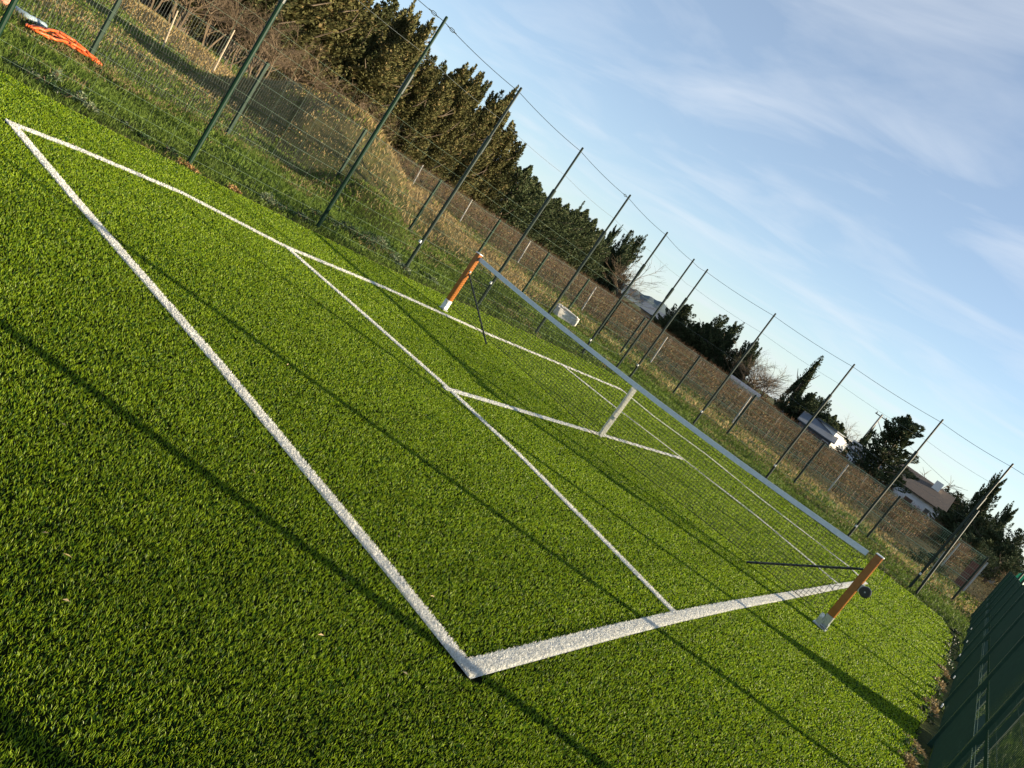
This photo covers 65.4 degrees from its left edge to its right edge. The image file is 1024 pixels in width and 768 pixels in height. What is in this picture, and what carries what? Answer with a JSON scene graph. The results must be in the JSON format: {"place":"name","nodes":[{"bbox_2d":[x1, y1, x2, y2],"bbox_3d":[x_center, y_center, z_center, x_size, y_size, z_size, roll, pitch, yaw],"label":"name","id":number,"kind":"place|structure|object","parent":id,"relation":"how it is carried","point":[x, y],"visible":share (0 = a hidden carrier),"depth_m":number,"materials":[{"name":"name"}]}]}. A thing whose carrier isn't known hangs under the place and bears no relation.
{"place":"outdoors","nodes":[
{"label":"outdoors","id":0,"kind":"place"},
{"bbox_2d":[0,0,1023,767],"bbox_3d":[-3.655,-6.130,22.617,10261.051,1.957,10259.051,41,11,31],"label":"ground","id":1,"kind":"structure","parent":0,"point":[928,730],"depth_m":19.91,"materials":[{"name":"green plant"}]},
{"bbox_2d":[168,0,236,29],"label":"bare tree","id":2,"kind":"object","parent":1,"relation":"on","point":[189,9],"visible":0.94,"depth_m":30.61,"materials":[{"name":"brown plant"}]},
{"bbox_2d":[170,0,244,37],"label":"cypress","id":3,"kind":"object","parent":1,"relation":"on","point":[192,21],"visible":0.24,"depth_m":37.32,"materials":[{"name":"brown plant"}]},
{"bbox_2d":[199,0,283,49],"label":"bare tree","id":4,"kind":"object","parent":1,"relation":"on","point":[210,19],"visible":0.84,"depth_m":32.81,"materials":[{"name":"brown plant"}]},
{"bbox_2d":[211,0,295,69],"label":"bare tree","id":5,"kind":"object","parent":1,"relation":"on","point":[231,50],"visible":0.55,"depth_m":34.96,"materials":[{"name":"brown plant"}]},
{"bbox_2d":[211,0,304,61],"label":"cypress","id":6,"kind":"object","parent":1,"relation":"on","point":[268,5],"visible":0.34,"depth_m":38.68,"materials":[{"name":"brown plant"}]},
{"bbox_2d":[212,1,326,77],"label":"bare tree","id":7,"kind":"object","parent":1,"relation":"on","point":[291,58],"visible":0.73,"depth_m":37.52,"materials":[{"name":"brown plant"}]},
{"bbox_2d":[238,12,301,78],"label":"bare tree","id":8,"kind":"object","parent":1,"relation":"on","point":[274,56],"visible":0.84,"depth_m":33.75,"materials":[{"name":"brown plant"}]},
{"bbox_2d":[230,0,331,79],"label":"cypress","id":9,"kind":"object","parent":1,"relation":"on","point":[317,9],"visible":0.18,"depth_m":41.23,"materials":[{"name":"green plant"}]},
{"bbox_2d":[241,0,357,80],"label":"cypress","id":10,"kind":"object","parent":1,"relation":"on","point":[324,30],"visible":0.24,"depth_m":42.21,"materials":[{"name":"green plant"}]},
{"bbox_2d":[255,33,352,92],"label":"bare tree","id":11,"kind":"object","parent":1,"relation":"on","point":[290,76],"visible":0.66,"depth_m":38.70,"materials":[{"name":"brown plant"}]},
{"bbox_2d":[0,0,615,328],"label":"panel fence","id":12,"kind":"object","parent":1,"relation":"on","point":[108,21],"visible":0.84,"depth_m":16.22,"materials":[{"name":"green metal"}]},
{"bbox_2d":[262,0,359,91],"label":"cypress","id":13,"kind":"object","parent":1,"relation":"on","point":[336,6],"visible":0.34,"depth_m":43.08,"materials":[{"name":"green plant"}]},
{"bbox_2d":[279,0,381,93],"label":"cypress","id":14,"kind":"object","parent":1,"relation":"on","point":[359,31],"visible":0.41,"depth_m":44.48,"materials":[{"name":"green plant"}]},
{"bbox_2d":[0,0,694,367],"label":"tall fence","id":15,"kind":"object","parent":1,"relation":"on","point":[8,12],"visible":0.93,"depth_m":11.94,"materials":[{"name":"green metal"}]},
{"bbox_2d":[322,0,399,94],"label":"cypress","id":16,"kind":"object","parent":1,"relation":"on","point":[385,14],"visible":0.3,"depth_m":45.49,"materials":[{"name":"green plant"}]},
{"bbox_2d":[328,36,413,133],"bbox_3d":[-7.917,-17.050,46.375,4.823,6.849,4.920,25,14,-46],"label":"cypress","id":17,"kind":"object","parent":1,"relation":"on","point":[378,81],"visible":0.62,"depth_m":45.58,"materials":[{"name":"green plant"}]},
{"bbox_2d":[351,0,422,124],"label":"cypress","id":18,"kind":"object","parent":1,"relation":"on","point":[400,26],"visible":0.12,"depth_m":48.01,"materials":[{"name":"green plant"}]},
{"bbox_2d":[374,15,437,140],"bbox_3d":[-7.217,-18.227,48.083,4.285,9.047,3.275,37,10,15],"label":"cypress","id":19,"kind":"object","parent":1,"relation":"on","point":[418,37],"visible":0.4,"depth_m":47.53,"materials":[{"name":"green plant"}]},
{"bbox_2d":[382,54,439,159],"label":"cypress","id":20,"kind":"object","parent":1,"relation":"on","point":[421,88],"visible":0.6,"depth_m":49.13,"materials":[{"name":"green plant"}]},
{"bbox_2d":[395,60,447,141],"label":"cypress","id":21,"kind":"object","parent":1,"relation":"on","point":[443,70],"visible":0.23,"depth_m":49.91,"materials":[{"name":"green plant"}]},
{"bbox_2d":[395,72,459,169],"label":"cypress","id":22,"kind":"object","parent":1,"relation":"on","point":[431,115],"visible":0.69,"depth_m":50.54,"materials":[{"name":"green plant"}]},
{"bbox_2d":[404,62,477,169],"bbox_3d":[-5.485,-17.897,52.902,4.108,8.808,3.835,42,12,34],"label":"cypress","id":23,"kind":"object","parent":1,"relation":"on","point":[464,72],"visible":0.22,"depth_m":52.11,"materials":[{"name":"green plant"}]},
{"bbox_2d":[408,85,479,184],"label":"cypress","id":24,"kind":"object","parent":1,"relation":"on","point":[460,104],"visible":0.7,"depth_m":52.80,"materials":[{"name":"green plant"}]},
{"bbox_2d":[408,70,484,180],"bbox_3d":[-4.405,-17.363,53.974,4.271,8.804,4.042,34,10,-3],"label":"cypress","id":25,"kind":"object","parent":1,"relation":"on","point":[474,81],"visible":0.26,"depth_m":53.60,"materials":[{"name":"green plant"}]},
{"bbox_2d":[420,71,492,183],"bbox_3d":[-4.182,-17.548,55.254,3.046,8.924,3.354,30,11,-28],"label":"cypress","id":26,"kind":"object","parent":1,"relation":"on","point":[483,88],"visible":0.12,"depth_m":54.41,"materials":[{"name":"green plant"}]},
{"bbox_2d":[422,100,504,196],"bbox_3d":[-3.103,-16.362,55.369,3.751,8.146,3.827,38,10,20],"label":"cypress","id":27,"kind":"object","parent":1,"relation":"on","point":[475,140],"visible":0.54,"depth_m":55.23,"materials":[{"name":"green plant"}]},
{"bbox_2d":[441,100,510,201],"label":"cypress","id":28,"kind":"object","parent":1,"relation":"on","point":[492,146],"visible":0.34,"depth_m":56.17,"materials":[{"name":"green plant"}]},
{"bbox_2d":[0,71,952,767],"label":"turf base","id":29,"kind":"object","parent":1,"relation":"on","point":[158,746],"visible":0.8,"depth_m":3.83,"materials":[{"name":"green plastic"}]},
{"bbox_2d":[5,118,478,676],"bbox_3d":[-2.209,-0.470,5.181,6.325,0.021,0.160,41,11,31],"label":"court line","id":30,"kind":"object","parent":29,"relation":"on","point":[417,604],"visible":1,"depth_m":4.51,"materials":[{"name":"white paint"}]},
{"bbox_2d":[5,119,620,388],"bbox_3d":[-0.873,-1.020,12.230,0.443,0.022,13.159,41,12,32],"label":"court line","id":31,"kind":"object","parent":29,"relation":"on","point":[59,141],"visible":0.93,"depth_m":8.88,"materials":[{"name":"white paint"}]},
{"bbox_2d":[439,251,486,343],"bbox_3d":[-0.462,-1.298,11.930,1.070,1.023,0.124,41,11,31],"label":"net post","id":32,"kind":"object","parent":29,"relation":"on","point":[457,287],"visible":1,"depth_m":12.12,"materials":[{"name":"orange paint"}]},
{"bbox_2d":[283,244,682,617],"bbox_3d":[-0.600,0.107,7.756,6.083,0.021,0.380,41,11,32],"label":"court line","id":33,"kind":"object","parent":29,"relation":"on","point":[598,534],"visible":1,"depth_m":7.39,"materials":[{"name":"white paint"}]},
{"bbox_2d":[442,386,684,459],"bbox_3d":[1.173,0.674,10.918,0.092,0.021,7.231,41,11,31],"label":"court line","id":34,"kind":"object","parent":29,"relation":"on","point":[516,409],"visible":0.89,"depth_m":9.46,"materials":[{"name":"white paint"}]},
{"bbox_2d":[456,581,866,678],"bbox_3d":[3.058,2.395,8.954,0.172,0.021,12.875,41,11,31],"label":"court line","id":35,"kind":"object","parent":29,"relation":"on","point":[496,661],"visible":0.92,"depth_m":4.85,"materials":[{"name":"white paint"}]},
{"bbox_2d":[560,363,843,587],"bbox_3d":[3.069,1.385,13.806,6.242,0.021,0.410,40,11,29],"label":"court line","id":36,"kind":"object","parent":29,"relation":"on","point":[709,479],"visible":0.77,"depth_m":13.57,"materials":[{"name":"white paint"}]},
{"bbox_2d":[746,553,884,631],"bbox_3d":[3.400,2.018,8.908,1.235,1.025,0.164,41,11,31],"label":"net post","id":37,"kind":"object","parent":29,"relation":"on","point":[822,621],"visible":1,"depth_m":8.68,"materials":[{"name":"orange paint"}]},
{"bbox_2d":[449,258,872,612],"bbox_3d":[1.418,0.329,10.471,6.847,0.973,0.039,41,11,31],"label":"tennis net","id":38,"kind":"object","parent":37,"relation":"attached to","point":[765,481],"visible":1,"depth_m":10.02,"materials":[{"name":"grey fabric"}]},
{"bbox_2d":[597,386,635,438],"bbox_3d":[1.369,0.390,10.479,0.073,0.843,0.043,41,11,31],"label":"net strap","id":39,"kind":"object","parent":38,"relation":"attached to","point":[617,411],"visible":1,"depth_m":10.47,"materials":[{"name":"white fabric"}]},
{"bbox_2d":[439,84,518,195],"bbox_3d":[-2.834,-17.643,57.255,3.594,9.944,3.356,33,10,-11],"label":"cypress","id":40,"kind":"object","parent":1,"relation":"on","point":[509,97],"visible":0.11,"depth_m":56.58,"materials":[{"name":"green plant"}]},
{"bbox_2d":[450,120,519,209],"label":"cypress","id":41,"kind":"object","parent":1,"relation":"on","point":[498,158],"visible":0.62,"depth_m":58.31,"materials":[{"name":"green plant"}]},
{"bbox_2d":[0,1,983,767],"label":"wild grass","id":42,"kind":"structure","parent":1,"relation":"on","point":[306,193],"depth_m":14.41,"materials":[{"name":"green plant"}]},
{"bbox_2d":[473,136,526,220],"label":"cypress","id":43,"kind":"object","parent":1,"relation":"on","point":[511,165],"visible":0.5,"depth_m":59.40,"materials":[{"name":"green plant"}]},
{"bbox_2d":[487,165,544,232],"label":"conifer","id":44,"kind":"object","parent":1,"relation":"on","point":[523,184],"visible":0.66,"depth_m":61.33,"materials":[{"name":"green plant"}]},
{"bbox_2d":[390,142,652,331],"bbox_3d":[7.107,-8.796,71.645,4.089,1.622,60.416,41,11,31],"label":"vine row","id":45,"kind":"object","parent":1,"relation":"on","point":[415,182],"visible":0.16,"depth_m":53.49,"materials":[{"name":"brown plant"}]},
{"bbox_2d":[500,181,554,242],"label":"conifer","id":46,"kind":"object","parent":1,"relation":"on","point":[537,190],"visible":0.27,"depth_m":63.94,"materials":[{"name":"green plant"}]},
{"bbox_2d":[394,152,667,332],"bbox_3d":[8.688,-7.442,70.431,4.044,1.613,60.319,41,11,31],"label":"vine row","id":47,"kind":"object","parent":1,"relation":"on","point":[406,166],"visible":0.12,"depth_m":49.48,"materials":[{"name":"brown plant"}]},
{"bbox_2d":[514,199,568,248],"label":"conifer","id":48,"kind":"object","parent":1,"relation":"on","point":[548,208],"visible":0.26,"depth_m":66.15,"materials":[{"name":"green plant"}]},
{"bbox_2d":[524,197,577,256],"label":"conifer","id":49,"kind":"object","parent":1,"relation":"on","point":[556,203],"visible":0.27,"depth_m":67.96,"materials":[{"name":"green plant"}]},
{"bbox_2d":[413,165,688,349],"bbox_3d":[10.003,-6.342,69.512,4.644,1.629,60.370,41,11,31],"label":"vine row","id":50,"kind":"object","parent":1,"relation":"on","point":[490,223],"visible":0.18,"depth_m":48.42,"materials":[{"name":"brown plant"}]},
{"bbox_2d":[549,203,581,260],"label":"conifer","id":51,"kind":"object","parent":1,"relation":"on","point":[566,207],"visible":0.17,"depth_m":69.99,"materials":[{"name":"green plant"}]},
{"bbox_2d":[553,303,579,325],"bbox_3d":[1.744,-2.207,25.999,0.906,0.487,0.515,35,10,2],"label":"limestone block","id":52,"kind":"object","parent":1,"relation":"on","point":[572,319],"depth_m":25.79,"materials":[{"name":"white stone"}]},
{"bbox_2d":[555,209,593,265],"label":"conifer","id":53,"kind":"object","parent":1,"relation":"on","point":[576,216],"visible":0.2,"depth_m":71.98,"materials":[{"name":"green plant"}]},
{"bbox_2d":[548,208,601,267],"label":"conifer","id":54,"kind":"object","parent":1,"relation":"on","point":[584,216],"visible":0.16,"depth_m":73.88,"materials":[{"name":"green plant"}]},
{"bbox_2d":[564,218,610,272],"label":"conifer","id":55,"kind":"object","parent":1,"relation":"on","point":[598,234],"visible":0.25,"depth_m":75.90,"materials":[{"name":"green plant"}]},
{"bbox_2d":[432,184,744,382],"bbox_3d":[11.537,-5.009,68.240,4.089,1.619,60.163,41,11,31],"label":"vine row","id":56,"kind":"object","parent":1,"relation":"on","point":[445,189],"visible":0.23,"depth_m":46.99,"materials":[{"name":"plant"}]},
{"bbox_2d":[456,199,725,372],"bbox_3d":[13.056,-3.673,66.927,4.044,1.616,60.498,41,11,31],"label":"vine row","id":57,"kind":"object","parent":1,"relation":"on","point":[484,224],"visible":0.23,"depth_m":45.93,"materials":[{"name":"plant"}]},
{"bbox_2d":[574,228,610,279],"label":"conifer","id":58,"kind":"object","parent":1,"relation":"on","point":[596,269],"visible":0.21,"depth_m":77.26,"materials":[{"name":"green plant"}]},
{"bbox_2d":[590,243,629,291],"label":"conifer","id":59,"kind":"object","parent":1,"relation":"on","point":[602,281],"visible":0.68,"depth_m":82.97,"materials":[{"name":"green plant"}]},
{"bbox_2d":[593,230,636,289],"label":"conifer","id":60,"kind":"object","parent":1,"relation":"on","point":[631,241],"visible":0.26,"depth_m":83.69,"materials":[{"name":"green plant"}]},
{"bbox_2d":[477,222,771,403],"bbox_3d":[14.448,-2.550,66.131,4.644,1.626,60.352,41,11,31],"label":"vine row","id":61,"kind":"object","parent":1,"relation":"on","point":[508,253],"visible":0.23,"depth_m":45.02,"materials":[{"name":"plant"}]},
{"bbox_2d":[611,234,647,298],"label":"conifer","id":62,"kind":"object","parent":1,"relation":"on","point":[635,247],"visible":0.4,"depth_m":84.68,"materials":[{"name":"green plant"}]},
{"bbox_2d":[607,253,661,310],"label":"bare tree","id":63,"kind":"object","parent":1,"relation":"on","point":[630,294],"visible":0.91,"depth_m":80.31,"materials":[{"name":"brown plant"}]},
{"bbox_2d":[604,256,667,298],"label":"bare tree","id":64,"kind":"object","parent":1,"relation":"on","point":[620,273],"visible":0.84,"depth_m":82.22,"materials":[{"name":"brown plant"}]},
{"bbox_2d":[515,241,773,410],"bbox_3d":[15.924,-1.233,64.767,4.089,1.622,60.416,41,11,31],"label":"vine row","id":65,"kind":"object","parent":1,"relation":"on","point":[526,260],"visible":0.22,"depth_m":43.79,"materials":[{"name":"plant"}]},
{"bbox_2d":[540,265,784,414],"bbox_3d":[17.454,0.103,63.468,4.044,1.613,60.319,41,11,31],"label":"vine row","id":66,"kind":"object","parent":1,"relation":"on","point":[568,277],"visible":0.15,"depth_m":43.20,"materials":[{"name":"brown plant"}]},
{"bbox_2d":[649,313,685,343],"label":"conifer","id":67,"kind":"object","parent":1,"relation":"on","point":[673,325],"visible":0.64,"depth_m":83.25,"materials":[{"name":"green plant"}]},
{"bbox_2d":[647,303,696,329],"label":"conifer","id":68,"kind":"object","parent":1,"relation":"on","point":[684,312],"visible":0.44,"depth_m":85.35,"materials":[{"name":"green plant"}]},
{"bbox_2d":[577,288,797,430],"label":"vine row","id":69,"kind":"object","parent":1,"relation":"on","point":[612,316],"visible":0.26,"depth_m":41.60,"materials":[{"name":"brown plant"}]},
{"bbox_2d":[670,319,704,348],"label":"conifer","id":70,"kind":"object","parent":1,"relation":"on","point":[687,336],"visible":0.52,"depth_m":82.57,"materials":[{"name":"green plant"}]},
{"bbox_2d":[683,314,729,360],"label":"conifer","id":71,"kind":"object","parent":1,"relation":"on","point":[718,324],"visible":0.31,"depth_m":82.62,"materials":[{"name":"green plant"}]},
{"bbox_2d":[608,312,814,448],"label":"vine row","id":72,"kind":"object","parent":1,"relation":"on","point":[643,339],"visible":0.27,"depth_m":41.24,"materials":[{"name":"brown plant"}]},
{"bbox_2d":[694,327,739,363],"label":"conifer","id":73,"kind":"object","parent":1,"relation":"on","point":[714,341],"visible":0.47,"depth_m":81.22,"materials":[{"name":"green plant"}]},
{"bbox_2d":[701,321,744,369],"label":"conifer","id":74,"kind":"object","parent":1,"relation":"on","point":[729,335],"visible":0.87,"depth_m":80.59,"materials":[{"name":"green plant"}]},
{"bbox_2d":[717,340,755,382],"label":"conifer","id":75,"kind":"object","parent":1,"relation":"on","point":[730,359],"visible":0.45,"depth_m":80.25,"materials":[{"name":"green plant"}]},
{"bbox_2d":[646,337,844,456],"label":"vine row","id":76,"kind":"object","parent":1,"relation":"on","point":[681,363],"visible":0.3,"depth_m":39.02,"materials":[{"name":"brown plant"}]},
{"bbox_2d":[725,349,790,392],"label":"bare tree","id":77,"kind":"object","parent":1,"relation":"on","point":[773,365],"visible":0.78,"depth_m":75.92,"materials":[{"name":"plant"}]},
{"bbox_2d":[742,361,788,401],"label":"bare tree","id":78,"kind":"object","parent":1,"relation":"on","point":[754,377],"visible":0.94,"depth_m":74.29,"materials":[{"name":"plant"}]},
{"bbox_2d":[677,368,879,479],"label":"vine row","id":79,"kind":"object","parent":1,"relation":"on","point":[730,399],"visible":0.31,"depth_m":38.24,"materials":[{"name":"brown plant"}]},
{"bbox_2d":[598,301,988,599],"bbox_3d":[7.974,1.503,25.282,13.840,1.605,0.072,41,11,31],"label":"panel fence","id":80,"kind":"object","parent":1,"relation":"on","point":[883,517],"visible":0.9,"depth_m":24.50,"materials":[{"name":"green metal"}]},
{"bbox_2d":[717,395,872,483],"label":"vine row","id":81,"kind":"object","parent":1,"relation":"on","point":[756,416],"visible":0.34,"depth_m":36.80,"materials":[{"name":"brown plant"}]},
{"bbox_2d":[773,355,823,408],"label":"cypress","id":82,"kind":"object","parent":1,"relation":"on","point":[800,384],"visible":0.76,"depth_m":82.37,"materials":[{"name":"green plant"}]},
{"bbox_2d":[783,391,819,422],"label":"conifer","id":83,"kind":"object","parent":1,"relation":"on","point":[807,401],"visible":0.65,"depth_m":78.42,"materials":[{"name":"green plant"}]},
{"bbox_2d":[797,411,837,447],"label":"barn","id":84,"kind":"structure","parent":1,"relation":"on","point":[819,428],"depth_m":75.15,"materials":[{"name":"grey metal"}]},
{"bbox_2d":[619,262,1023,594],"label":"tall fence","id":85,"kind":"object","parent":1,"relation":"on","point":[970,514],"visible":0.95,"depth_m":18.75,"materials":[{"name":"green metal"}]},
{"bbox_2d":[760,427,897,505],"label":"vine row","id":86,"kind":"object","parent":1,"relation":"on","point":[819,455],"visible":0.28,"depth_m":36.91,"materials":[{"name":"brown plant"}]},
{"bbox_2d":[810,462,923,528],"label":"vine row","id":87,"kind":"object","parent":1,"relation":"on","point":[887,501],"visible":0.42,"depth_m":35.54,"materials":[{"name":"brown plant"}]},
{"bbox_2d":[835,414,925,493],"bbox_3d":[26.161,4.943,55.723,6.048,6.447,5.573,27,12,-38],"label":"conifer","id":88,"kind":"object","parent":1,"relation":"on","point":[885,452],"visible":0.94,"depth_m":55.43,"materials":[{"name":"green plant"}]},
{"bbox_2d":[855,498,946,554],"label":"vine row","id":89,"kind":"object","parent":1,"relation":"on","point":[921,518],"visible":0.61,"depth_m":35.00,"materials":[{"name":"plant"}]},
{"bbox_2d":[877,464,955,526],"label":"long house","id":90,"kind":"structure","parent":1,"relation":"on","point":[924,500],"depth_m":62.40,"materials":[{"name":"ceramic"}]},
{"bbox_2d":[908,547,948,576],"bbox_3d":[14.099,6.014,26.994,1.489,0.821,1.379,41,11,31],"label":"bush","id":91,"kind":"object","parent":1,"relation":"on","point":[920,560],"visible":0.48,"depth_m":26.90,"materials":[{"name":"green plant"}]},
{"bbox_2d":[904,540,980,598],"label":"vine row","id":92,"kind":"object","parent":1,"relation":"on","point":[962,548],"visible":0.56,"depth_m":30.60,"materials":[{"name":"plant"}]},
{"bbox_2d":[925,506,984,543],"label":"tree","id":93,"kind":"object","parent":1,"relation":"on","point":[944,520],"visible":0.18,"depth_m":55.00,"materials":[{"name":"green plant"}]},
{"bbox_2d":[954,561,987,591],"bbox_3d":[16.102,6.701,28.038,0.420,1.400,0.060,41,11,31],"label":"rusty panel","id":94,"kind":"object","parent":1,"relation":"on","point":[959,582],"visible":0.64,"depth_m":28.03,"materials":[{"name":"red metal"}]},
{"bbox_2d":[938,530,1005,577],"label":"tree","id":95,"kind":"object","parent":1,"relation":"on","point":[978,544],"visible":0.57,"depth_m":44.03,"materials":[{"name":"green plant"}]},
{"bbox_2d":[946,491,997,548],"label":"tree","id":96,"kind":"object","parent":1,"relation":"on","point":[981,512],"visible":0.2,"depth_m":55.99,"materials":[{"name":"green plant"}]},
{"bbox_2d":[939,470,1007,523],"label":"tree","id":97,"kind":"object","parent":1,"relation":"on","point":[976,497],"visible":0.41,"depth_m":56.10,"materials":[{"name":"green plant"}]},
{"bbox_2d":[944,515,1003,543],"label":"tree","id":98,"kind":"object","parent":1,"relation":"on","point":[986,522],"visible":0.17,"depth_m":52.62,"materials":[{"name":"green plant"}]},
{"bbox_2d":[927,571,1023,767],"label":"panel fence","id":99,"kind":"object","parent":1,"relation":"on","point":[993,643],"visible":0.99,"depth_m":7.17,"materials":[{"name":"green metal"}]},
{"bbox_2d":[953,522,1023,579],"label":"tree","id":100,"kind":"object","parent":1,"relation":"on","point":[991,536],"visible":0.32,"depth_m":50.35,"materials":[{"name":"green plant"}]},
{"bbox_2d":[964,533,1023,586],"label":"tree","id":101,"kind":"object","parent":1,"relation":"on","point":[1011,555],"visible":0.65,"depth_m":45.75,"materials":[{"name":"green plant"}]},
{"bbox_2d":[973,528,1023,580],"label":"tree","id":102,"kind":"object","parent":1,"relation":"on","point":[1017,539],"visible":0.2,"depth_m":49.84,"materials":[{"name":"green plant"}]},
{"bbox_2d":[981,501,1018,530],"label":"tree","id":103,"kind":"object","parent":1,"relation":"on","point":[1006,517],"visible":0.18,"depth_m":53.70,"materials":[{"name":"green plant"}]},
{"bbox_2d":[622,285,670,315],"bbox_3d":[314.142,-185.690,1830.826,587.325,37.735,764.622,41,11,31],"label":"hill","id":104,"kind":"structure","parent":0,"point":[652,301],"depth_m":1604.97,"materials":[{"name":"grey stone"}]},
{"bbox_2d":[364,0,1023,556],"label":"sky","id":105,"kind":"structure","parent":0,"point":[852,171],"materials":[{"name":"blue"}]},
{"bbox_2d":[942,603,1023,767],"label":"wild grass","id":106,"kind":"structure","parent":0,"point":[1005,742],"depth_m":9.19,"materials":[{"name":"green plant"}]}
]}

